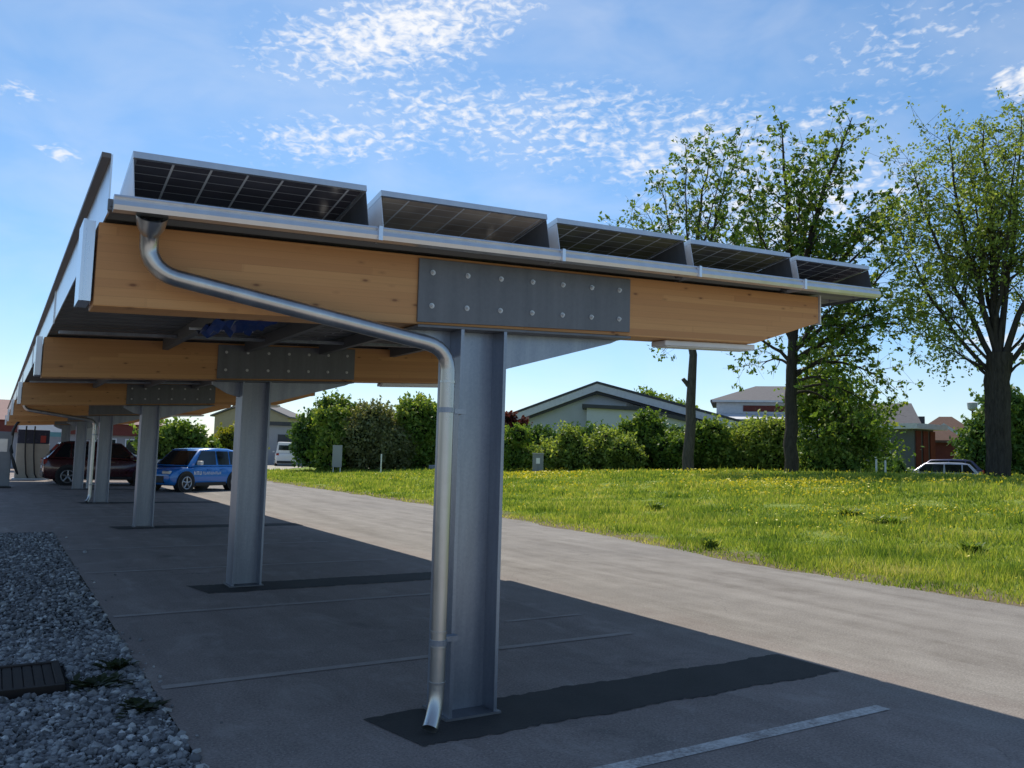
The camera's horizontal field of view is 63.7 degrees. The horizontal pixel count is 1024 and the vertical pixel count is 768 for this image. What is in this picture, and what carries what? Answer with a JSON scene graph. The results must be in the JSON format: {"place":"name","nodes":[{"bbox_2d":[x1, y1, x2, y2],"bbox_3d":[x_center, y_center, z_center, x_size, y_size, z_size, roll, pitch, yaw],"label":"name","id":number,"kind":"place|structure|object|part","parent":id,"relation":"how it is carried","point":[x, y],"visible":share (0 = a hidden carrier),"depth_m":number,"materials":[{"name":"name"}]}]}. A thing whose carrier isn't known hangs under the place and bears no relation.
{"place":"outdoors","nodes":[
{"label":"outdoors","id":0,"kind":"place"},
{"bbox_2d":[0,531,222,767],"bbox_3d":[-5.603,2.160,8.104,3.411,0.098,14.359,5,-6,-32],"label":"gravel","id":1,"kind":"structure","parent":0,"point":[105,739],"depth_m":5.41,"materials":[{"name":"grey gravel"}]},
{"bbox_2d":[0,660,65,698],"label":"drain cover","id":2,"kind":"object","parent":1,"relation":"on","point":[37,678],"visible":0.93,"depth_m":5.50,"materials":[{"name":"metal"}]},
{"bbox_2d":[64,671,136,691],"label":"weed","id":3,"kind":"object","parent":1,"relation":"on","point":[103,679],"visible":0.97,"depth_m":5.49,"materials":[{"name":"green plant"}]},
{"bbox_2d":[92,658,139,670],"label":"weed","id":4,"kind":"object","parent":1,"relation":"on","point":[118,663],"visible":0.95,"depth_m":5.89,"materials":[{"name":"green plant"}]},
{"bbox_2d":[113,697,170,718],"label":"weed","id":5,"kind":"object","parent":1,"relation":"on","point":[140,703],"visible":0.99,"depth_m":5.03,"materials":[{"name":"green plant"}]},
{"bbox_2d":[31,532,191,757],"bbox_3d":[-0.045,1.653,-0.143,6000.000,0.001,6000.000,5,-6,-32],"label":"ground","id":6,"kind":"structure","parent":0,"point":[109,622],"depth_m":7.72,"materials":[{"name":"grey concrete"}]},
{"bbox_2d":[0,399,162,467],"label":"workshop","id":7,"kind":"structure","parent":6,"relation":"on","point":[122,434],"depth_m":54.05,"materials":[{"name":"tile"}]},
{"bbox_2d":[125,439,136,455],"bbox_3d":[-25.076,4.227,54.883,1.300,1.100,0.067,5,-6,-32],"label":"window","id":8,"kind":"structure","parent":7,"relation":"in","point":[128,445],"depth_m":54.72,"materials":[{"name":"white glass"}]},
{"bbox_2d":[125,417,222,465],"bbox_3d":[-17.577,3.281,43.588,5.306,3.416,3.399,4,-5,-22],"label":"tree","id":9,"kind":"object","parent":6,"relation":"on","point":[177,433],"visible":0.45,"depth_m":42.83,"materials":[{"name":"green plant"}]},
{"bbox_2d":[214,420,269,449],"bbox_3d":[-15.988,3.701,47.240,3.310,3.269,3.109,0,-5,14],"label":"tree","id":10,"kind":"object","parent":6,"relation":"on","point":[225,436],"visible":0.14,"depth_m":46.18,"materials":[{"name":"green plant"}]},
{"bbox_2d":[210,406,298,434],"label":"house","id":11,"kind":"structure","parent":6,"relation":"on","point":[226,417],"depth_m":97.75,"materials":[{"name":"grey tile"}]},
{"bbox_2d":[268,421,310,464],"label":"shed","id":12,"kind":"structure","parent":6,"relation":"on","point":[277,431],"depth_m":84.43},
{"bbox_2d":[278,434,295,445],"bbox_3d":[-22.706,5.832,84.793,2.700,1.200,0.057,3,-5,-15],"label":"garage door","id":13,"kind":"structure","parent":12,"relation":"in","point":[281,438],"depth_m":84.58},
{"bbox_2d":[503,381,742,467],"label":"hall","id":14,"kind":"structure","parent":6,"relation":"on","point":[598,401],"depth_m":71.14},
{"bbox_2d":[625,403,641,406],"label":"window","id":15,"kind":"structure","parent":14,"relation":"in","point":[626,404],"depth_m":71.66,"materials":[{"name":"grey glass"}]},
{"bbox_2d":[634,386,699,408],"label":"tree","id":16,"kind":"object","parent":6,"relation":"on","point":[661,395],"depth_m":92.32,"materials":[{"name":"green plant"}]},
{"bbox_2d":[813,423,947,468],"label":"house","id":17,"kind":"structure","parent":6,"relation":"on","point":[915,437],"depth_m":53.37,"materials":[{"name":"red brick"}]},
{"bbox_2d":[915,431,921,467],"bbox_3d":[26.178,4.466,53.077,0.550,2.900,0.067,5,-6,-32],"label":"door","id":18,"kind":"structure","parent":17,"relation":"in","point":[917,433],"depth_m":53.05,"materials":[{"name":"brown wood"}]},
{"bbox_2d":[922,431,928,463],"bbox_3d":[26.851,4.521,53.506,0.550,2.900,0.067,5,-6,-32],"label":"door","id":19,"kind":"structure","parent":17,"relation":"in","point":[924,433],"depth_m":53.50,"materials":[{"name":"brown wood"}]},
{"bbox_2d":[929,432,935,459],"bbox_3d":[27.525,4.577,53.935,0.550,2.900,0.067,5,-6,-32],"label":"door","id":20,"kind":"structure","parent":17,"relation":"in","point":[932,434],"depth_m":53.93,"materials":[{"name":"brown wood"}]},
{"bbox_2d":[853,403,920,423],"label":"house","id":21,"kind":"structure","parent":6,"relation":"on","point":[908,414],"depth_m":67.97,"materials":[{"name":"grey tile"}]},
{"bbox_2d":[918,416,964,458],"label":"house","id":22,"kind":"structure","parent":6,"relation":"on","point":[944,449],"depth_m":70.91,"materials":[{"name":"brown tile"}]},
{"bbox_2d":[267,465,301,469],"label":"path","id":23,"kind":"structure","parent":0,"point":[282,466],"depth_m":73.77,"materials":[{"name":"grey concrete"}]},
{"bbox_2d":[0,468,1023,767],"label":"parking lot","id":24,"kind":"structure","parent":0,"point":[940,676],"depth_m":7.23,"materials":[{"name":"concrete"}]},
{"bbox_2d":[0,422,19,487],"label":"charging station","id":25,"kind":"object","parent":24,"relation":"on","point":[6,449],"visible":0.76,"depth_m":28.64,"materials":[{"name":"grey paint"}]},
{"bbox_2d":[12,426,49,479],"bbox_3d":[-20.857,2.990,35.860,1.400,2.306,0.830,5,-6,-32],"label":"charging station","id":26,"kind":"object","parent":24,"relation":"on","point":[28,456],"visible":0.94,"depth_m":35.57,"materials":[{"name":"white metal"}]},
{"bbox_2d":[17,425,61,436],"bbox_3d":[-26.695,3.626,46.840,2.500,2.620,3.230,5,-6,-32],"label":"canopy","id":27,"kind":"object","parent":24,"relation":"on","point":[54,431],"visible":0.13,"depth_m":45.68,"materials":[{"name":"white metal"}]},
{"bbox_2d":[39,441,136,485],"bbox_3d":[-16.317,3.190,32.940,4.338,1.760,2.290,5,-6,-33],"label":"parked car","id":28,"kind":"object","parent":24,"relation":"on","point":[56,462],"visible":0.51,"depth_m":31.74,"materials":[{"name":"red paint"}]},
{"bbox_3d":[-17.829,2.540,31.994,0.342,0.448,1.443,5,-6,-33],"label":"rear window","id":29,"kind":"part","parent":28,"relation":"part of","materials":[{"name":"grey glass"}]},
{"bbox_3d":[-17.152,2.522,31.463,0.550,0.520,0.126,5,-6,-33],"label":"side window","id":30,"kind":"part","parent":28,"relation":"part of","materials":[{"name":"black glass"}]},
{"bbox_3d":[-16.541,2.573,31.860,0.790,0.520,0.126,5,-6,-33],"label":"side window","id":31,"kind":"part","parent":28,"relation":"part of","materials":[{"name":"black glass"}]},
{"bbox_3d":[-15.638,2.649,32.447,1.290,0.520,0.126,5,-6,-33],"label":"side window","id":32,"kind":"part","parent":28,"relation":"part of","materials":[{"name":"black glass"}]},
{"bbox_2d":[86,426,97,487],"bbox_3d":[-15.324,2.517,29.944,0.460,2.528,0.200,5,-6,-32],"label":"charging post","id":33,"kind":"object","parent":24,"relation":"on","point":[89,434],"visible":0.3,"depth_m":29.88,"materials":[{"name":"white metal"}]},
{"bbox_2d":[64,489,171,489],"bbox_3d":[-14.270,3.792,29.733,3.700,0.001,0.653,5,-6,-32],"label":"asphalt patch","id":34,"kind":"object","parent":24,"relation":"on","point":[121,489],"visible":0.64,"depth_m":29.59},
{"bbox_2d":[77,501,219,503],"bbox_3d":[-10.213,3.342,23.265,3.700,0.001,0.653,5,-6,-32],"label":"asphalt patch","id":35,"kind":"object","parent":24,"relation":"on","point":[159,502],"visible":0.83,"depth_m":23.49,"materials":[{"name":"grey asphalt"}]},
{"bbox_2d":[155,448,232,491],"bbox_3d":[-11.817,3.183,30.625,2.180,1.620,3.788,-1,-5,23],"label":"parked car","id":36,"kind":"object","parent":24,"relation":"on","point":[184,469],"visible":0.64,"depth_m":29.94,"materials":[{"name":"blue paint"}]},
{"bbox_3d":[-11.198,2.700,30.134,0.117,0.500,1.065,-1,-5,23],"label":"side window","id":37,"kind":"part","parent":36,"relation":"part of","materials":[{"name":"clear glass"}]},
{"bbox_3d":[-10.852,2.779,30.939,0.117,0.500,0.615,-1,-5,23],"label":"side window","id":38,"kind":"part","parent":36,"relation":"part of","materials":[{"name":"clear glass"}]},
{"bbox_3d":[-10.600,2.837,31.527,0.117,0.500,0.550,-1,-5,23],"label":"side window","id":39,"kind":"part","parent":36,"relation":"part of","materials":[{"name":"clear glass"}]},
{"bbox_2d":[111,523,300,528],"bbox_3d":[-6.155,2.892,16.796,3.700,0.001,0.654,5,-6,-32],"label":"asphalt patch","id":40,"kind":"object","parent":24,"relation":"on","point":[199,526],"visible":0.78,"depth_m":16.64,"materials":[{"name":"grey asphalt"}]},
{"bbox_2d":[114,593,429,616],"bbox_3d":[-2.000,2.307,8.754,4.050,0.001,0.090,5,-6,-32],"label":"parking line","id":41,"kind":"object","parent":24,"relation":"on","point":[266,605],"visible":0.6,"depth_m":8.43,"materials":[{"name":"paint"}]},
{"bbox_2d":[188,572,430,592],"bbox_3d":[-2.016,2.432,10.198,3.700,0.001,0.653,5,-6,-32],"label":"asphalt patch","id":42,"kind":"object","parent":24,"relation":"on","point":[219,588],"visible":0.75,"depth_m":10.00,"materials":[{"name":"black asphalt"}]},
{"bbox_2d":[161,632,634,688],"bbox_3d":[-0.610,2.153,6.539,4.050,0.001,0.090,5,-6,-32],"label":"parking line","id":43,"kind":"object","parent":24,"relation":"on","point":[344,665],"visible":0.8,"depth_m":6.14,"materials":[{"name":"paint"}]},
{"bbox_2d":[5,151,880,732],"bbox_3d":[-9.206,1.494,21.042,6.175,3.360,37.068,5,-6,-32],"label":"solar carport","id":44,"kind":"object","parent":24,"relation":"on","point":[461,307],"visible":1,"depth_m":5.36,"materials":[{"name":"metal"}]},
{"bbox_2d":[189,319,276,337],"bbox_3d":[-2.313,-0.487,6.908,0.551,0.153,1.078,5,-6,-32],"label":"plastic sheet","id":45,"kind":"object","parent":44,"relation":"attached to","point":[230,328],"visible":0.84,"depth_m":6.91,"materials":[{"name":"blue plastic"}]},
{"bbox_2d":[506,614,581,621],"bbox_3d":[0.321,2.323,8.199,0.900,0.001,0.060,5,-6,-32],"label":"parking line","id":46,"kind":"object","parent":24,"relation":"on","point":[542,617],"visible":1,"depth_m":8.20,"materials":[{"name":"paint"}]},
{"bbox_2d":[364,654,837,745],"bbox_3d":[0.821,2.117,5.676,3.700,0.001,0.655,5,-6,-32],"label":"asphalt patch","id":47,"kind":"object","parent":24,"relation":"on","point":[552,705],"visible":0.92,"depth_m":5.54,"materials":[{"name":"black asphalt"}]},
{"bbox_2d":[594,705,888,767],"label":"parking line","id":48,"kind":"object","parent":24,"relation":"on","point":[696,749],"visible":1,"depth_m":4.76,"materials":[{"name":"white paint"}]},
{"bbox_2d":[0,0,1023,437],"label":"sky","id":49,"kind":"structure","parent":0,"point":[563,109],"materials":[{"name":"blue"}]},
{"bbox_2d":[267,465,1023,606],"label":"field","id":50,"kind":"structure","parent":0,"point":[990,592],"depth_m":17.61,"materials":[{"name":"plant"}]},
{"bbox_2d":[273,442,295,465],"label":"parked van","id":51,"kind":"object","parent":50,"relation":"on","point":[283,455],"visible":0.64,"depth_m":78.80,"materials":[{"name":"white paint"}]},
{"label":"rear window","id":52,"kind":"part","parent":51,"relation":"part of","materials":[{"name":"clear glass"}]},
{"bbox_2d":[311,402,351,470],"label":"bush","id":53,"kind":"object","parent":50,"relation":"on","point":[328,437],"visible":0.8,"depth_m":55.12,"materials":[{"name":"green plant"}]},
{"bbox_2d":[303,388,365,469],"bbox_3d":[-12.118,3.210,57.699,4.673,5.780,3.351,3,-5,-12],"label":"tree","id":54,"kind":"object","parent":50,"relation":"on","point":[341,400],"visible":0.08,"depth_m":57.09,"materials":[{"name":"green plant"}]},
{"bbox_2d":[332,445,342,471],"bbox_3d":[-11.169,4.781,52.644,0.600,1.750,0.110,3,-5,-12],"label":"utility box","id":55,"kind":"object","parent":50,"relation":"on","point":[337,456],"visible":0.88,"depth_m":52.61,"materials":[{"name":"white metal"}]},
{"bbox_2d":[285,397,436,468],"bbox_3d":[-9.575,3.511,59.292,13.099,5.367,5.368,2,-5,-9],"label":"hedge","id":56,"kind":"object","parent":50,"relation":"on","point":[300,439],"visible":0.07,"depth_m":57.76,"materials":[{"name":"green plant"}]},
{"bbox_2d":[335,395,427,469],"bbox_3d":[-8.871,3.383,56.649,6.738,5.224,4.022,2,-5,-9],"label":"bush","id":57,"kind":"object","parent":50,"relation":"on","point":[373,433],"visible":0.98,"depth_m":55.70,"materials":[{"name":"green plant"}]},
{"bbox_2d":[392,391,436,468],"bbox_3d":[-6.188,3.206,57.415,6.099,5.600,4.120,2,-5,-6],"label":"bush","id":58,"kind":"object","parent":50,"relation":"on","point":[418,414],"visible":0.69,"depth_m":56.45,"materials":[{"name":"green plant"}]},
{"bbox_2d":[504,410,533,432],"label":"tree","id":59,"kind":"object","parent":50,"relation":"on","point":[510,416],"visible":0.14,"depth_m":65.78,"materials":[{"name":"red plant"}]},
{"bbox_2d":[503,422,536,470],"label":"bush","id":60,"kind":"object","parent":50,"relation":"on","point":[518,454],"visible":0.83,"depth_m":47.30,"materials":[{"name":"green plant"}]},
{"bbox_2d":[532,453,543,472],"bbox_3d":[1.379,4.200,43.779,0.640,1.060,0.380,1,-5,2],"label":"utility cabinet","id":61,"kind":"object","parent":50,"relation":"on","point":[538,461],"visible":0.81,"depth_m":43.62,"materials":[{"name":"grey metal"}]},
{"bbox_2d":[531,419,629,470],"bbox_3d":[4.071,3.516,46.636,5.977,2.956,3.135,1,-5,5],"label":"bush","id":62,"kind":"object","parent":50,"relation":"on","point":[574,449],"visible":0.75,"depth_m":46.01,"materials":[{"name":"green plant"}]},
{"bbox_2d":[600,431,648,469],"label":"bush","id":63,"kind":"object","parent":50,"relation":"on","point":[630,453],"visible":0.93,"depth_m":45.17,"materials":[{"name":"green plant"}]},
{"bbox_2d":[525,419,723,466],"bbox_3d":[8.583,3.648,49.090,21.248,3.295,3.486,1,-5,10],"label":"hedge","id":64,"kind":"object","parent":50,"relation":"on","point":[540,431],"visible":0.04,"depth_m":49.69,"materials":[{"name":"green plant"}]},
{"bbox_2d":[614,406,669,469],"bbox_3d":[7.330,3.182,47.475,3.442,3.788,2.576,1,-5,9],"label":"bush","id":65,"kind":"object","parent":50,"relation":"on","point":[644,425],"visible":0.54,"depth_m":46.82,"materials":[{"name":"green plant"}]},
{"bbox_2d":[646,502,668,508],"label":"weed","id":66,"kind":"object","parent":50,"relation":"on","point":[657,505],"visible":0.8,"depth_m":22.81,"materials":[{"name":"green plant"}]},
{"bbox_2d":[644,429,697,469],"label":"bush","id":67,"kind":"object","parent":50,"relation":"on","point":[667,452],"visible":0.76,"depth_m":45.42,"materials":[{"name":"green plant"}]},
{"bbox_2d":[336,467,1023,577],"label":"meadow flowers","id":68,"kind":"object","parent":50,"relation":"on","point":[681,470],"visible":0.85,"depth_m":27.52,"materials":[{"name":"yellow plant"}]},
{"bbox_2d":[598,115,774,470],"bbox_3d":[8.970,-4.436,42.093,7.817,17.978,6.365,-3,-7,41],"label":"poplar tree","id":69,"kind":"object","parent":50,"relation":"on","point":[690,385],"visible":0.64,"depth_m":41.29,"materials":[{"name":"green plant"}]},
{"bbox_2d":[668,412,741,469],"bbox_3d":[10.668,3.356,46.664,4.837,3.424,3.585,0,-5,13],"label":"bush","id":70,"kind":"object","parent":50,"relation":"on","point":[710,436],"visible":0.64,"depth_m":45.52,"materials":[{"name":"green plant"}]},
{"bbox_2d":[698,537,722,548],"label":"weed","id":71,"kind":"object","parent":50,"relation":"on","point":[709,543],"visible":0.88,"depth_m":14.90,"materials":[{"name":"green plant"}]},
{"bbox_2d":[714,409,810,470],"bbox_3d":[13.939,3.226,46.245,5.757,3.880,4.188,0,-5,17],"label":"bush","id":72,"kind":"object","parent":50,"relation":"on","point":[761,442],"visible":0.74,"depth_m":45.25,"materials":[{"name":"green plant"}]},
{"bbox_2d":[710,386,819,439],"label":"house","id":73,"kind":"structure","parent":50,"relation":"on","point":[751,401],"depth_m":82.96,"materials":[{"name":"grey tile"}]},
{"bbox_2d":[797,433,864,472],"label":"bush","id":74,"kind":"object","parent":50,"relation":"on","point":[827,453],"visible":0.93,"depth_m":40.38,"materials":[{"name":"green plant"}]},
{"bbox_2d":[716,97,954,471],"bbox_3d":[14.394,-4.589,38.000,11.115,17.664,6.927,0,-5,19],"label":"poplar tree","id":75,"kind":"object","parent":50,"relation":"on","point":[810,245],"visible":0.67,"depth_m":37.64,"materials":[{"name":"green plant"}]},
{"bbox_2d":[773,345,923,472],"bbox_3d":[16.914,1.301,41.628,7.206,6.853,4.218,0,-5,21],"label":"tree","id":76,"kind":"object","parent":50,"relation":"on","point":[857,441],"visible":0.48,"depth_m":41.05,"materials":[{"name":"green plant"}]},
{"bbox_2d":[830,507,868,515],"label":"weed","id":77,"kind":"object","parent":50,"relation":"on","point":[847,510],"visible":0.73,"depth_m":19.68,"materials":[{"name":"green plant"}]},
{"bbox_2d":[859,514,910,523],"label":"weed","id":78,"kind":"object","parent":50,"relation":"on","point":[885,519],"visible":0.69,"depth_m":17.98,"materials":[{"name":"green plant"}]},
{"bbox_2d":[861,456,912,473],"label":"hedge","id":79,"kind":"object","parent":50,"relation":"on","point":[901,463],"visible":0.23,"depth_m":44.81,"materials":[{"name":"green plant"}]},
{"bbox_2d":[850,87,1023,476],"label":"poplar tree","id":80,"kind":"object","parent":50,"relation":"on","point":[997,369],"visible":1,"depth_m":31.49,"materials":[{"name":"green plant"}]},
{"bbox_2d":[906,462,977,474],"bbox_3d":[22.976,5.011,44.693,4.338,1.540,2.220,-1,-6,27],"label":"parked car","id":81,"kind":"object","parent":50,"relation":"on","point":[944,467],"visible":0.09,"depth_m":43.84,"materials":[{"name":"silver metal"}]},
{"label":"side window","id":82,"kind":"part","parent":81,"relation":"part of","materials":[{"name":"black glass"}]},
{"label":"side window","id":83,"kind":"part","parent":81,"relation":"part of","materials":[{"name":"black glass"}]},
{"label":"side window","id":84,"kind":"part","parent":81,"relation":"part of","materials":[{"name":"black glass"}]},
{"bbox_2d":[909,459,983,473],"bbox_3d":[24.805,5.106,47.694,4.338,1.540,2.220,-1,-6,27],"label":"parked car","id":85,"kind":"object","parent":50,"relation":"on","point":[976,467],"visible":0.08,"depth_m":46.70,"materials":[{"name":"blue paint"}]},
{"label":"side window","id":86,"kind":"part","parent":85,"relation":"part of","materials":[{"name":"glass"}]},
{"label":"side window","id":87,"kind":"part","parent":85,"relation":"part of","materials":[{"name":"glass"}]},
{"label":"side window","id":88,"kind":"part","parent":85,"relation":"part of","materials":[{"name":"glass"}]},
{"bbox_2d":[955,541,989,552],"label":"weed","id":89,"kind":"object","parent":50,"relation":"on","point":[973,545],"visible":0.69,"depth_m":13.90,"materials":[{"name":"green plant"}]},
{"bbox_2d":[967,402,977,418],"bbox_3d":[28.263,3.798,50.523,0.600,5.412,0.600,-1,-6,29],"label":"street lamp","id":90,"kind":"object","parent":50,"relation":"on","point":[971,406],"visible":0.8,"depth_m":50.56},
{"bbox_2d":[948,383,1023,475],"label":"tree","id":91,"kind":"object","parent":50,"relation":"on","point":[970,442],"visible":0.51,"depth_m":47.69,"materials":[{"name":"green plant"}]}
]}

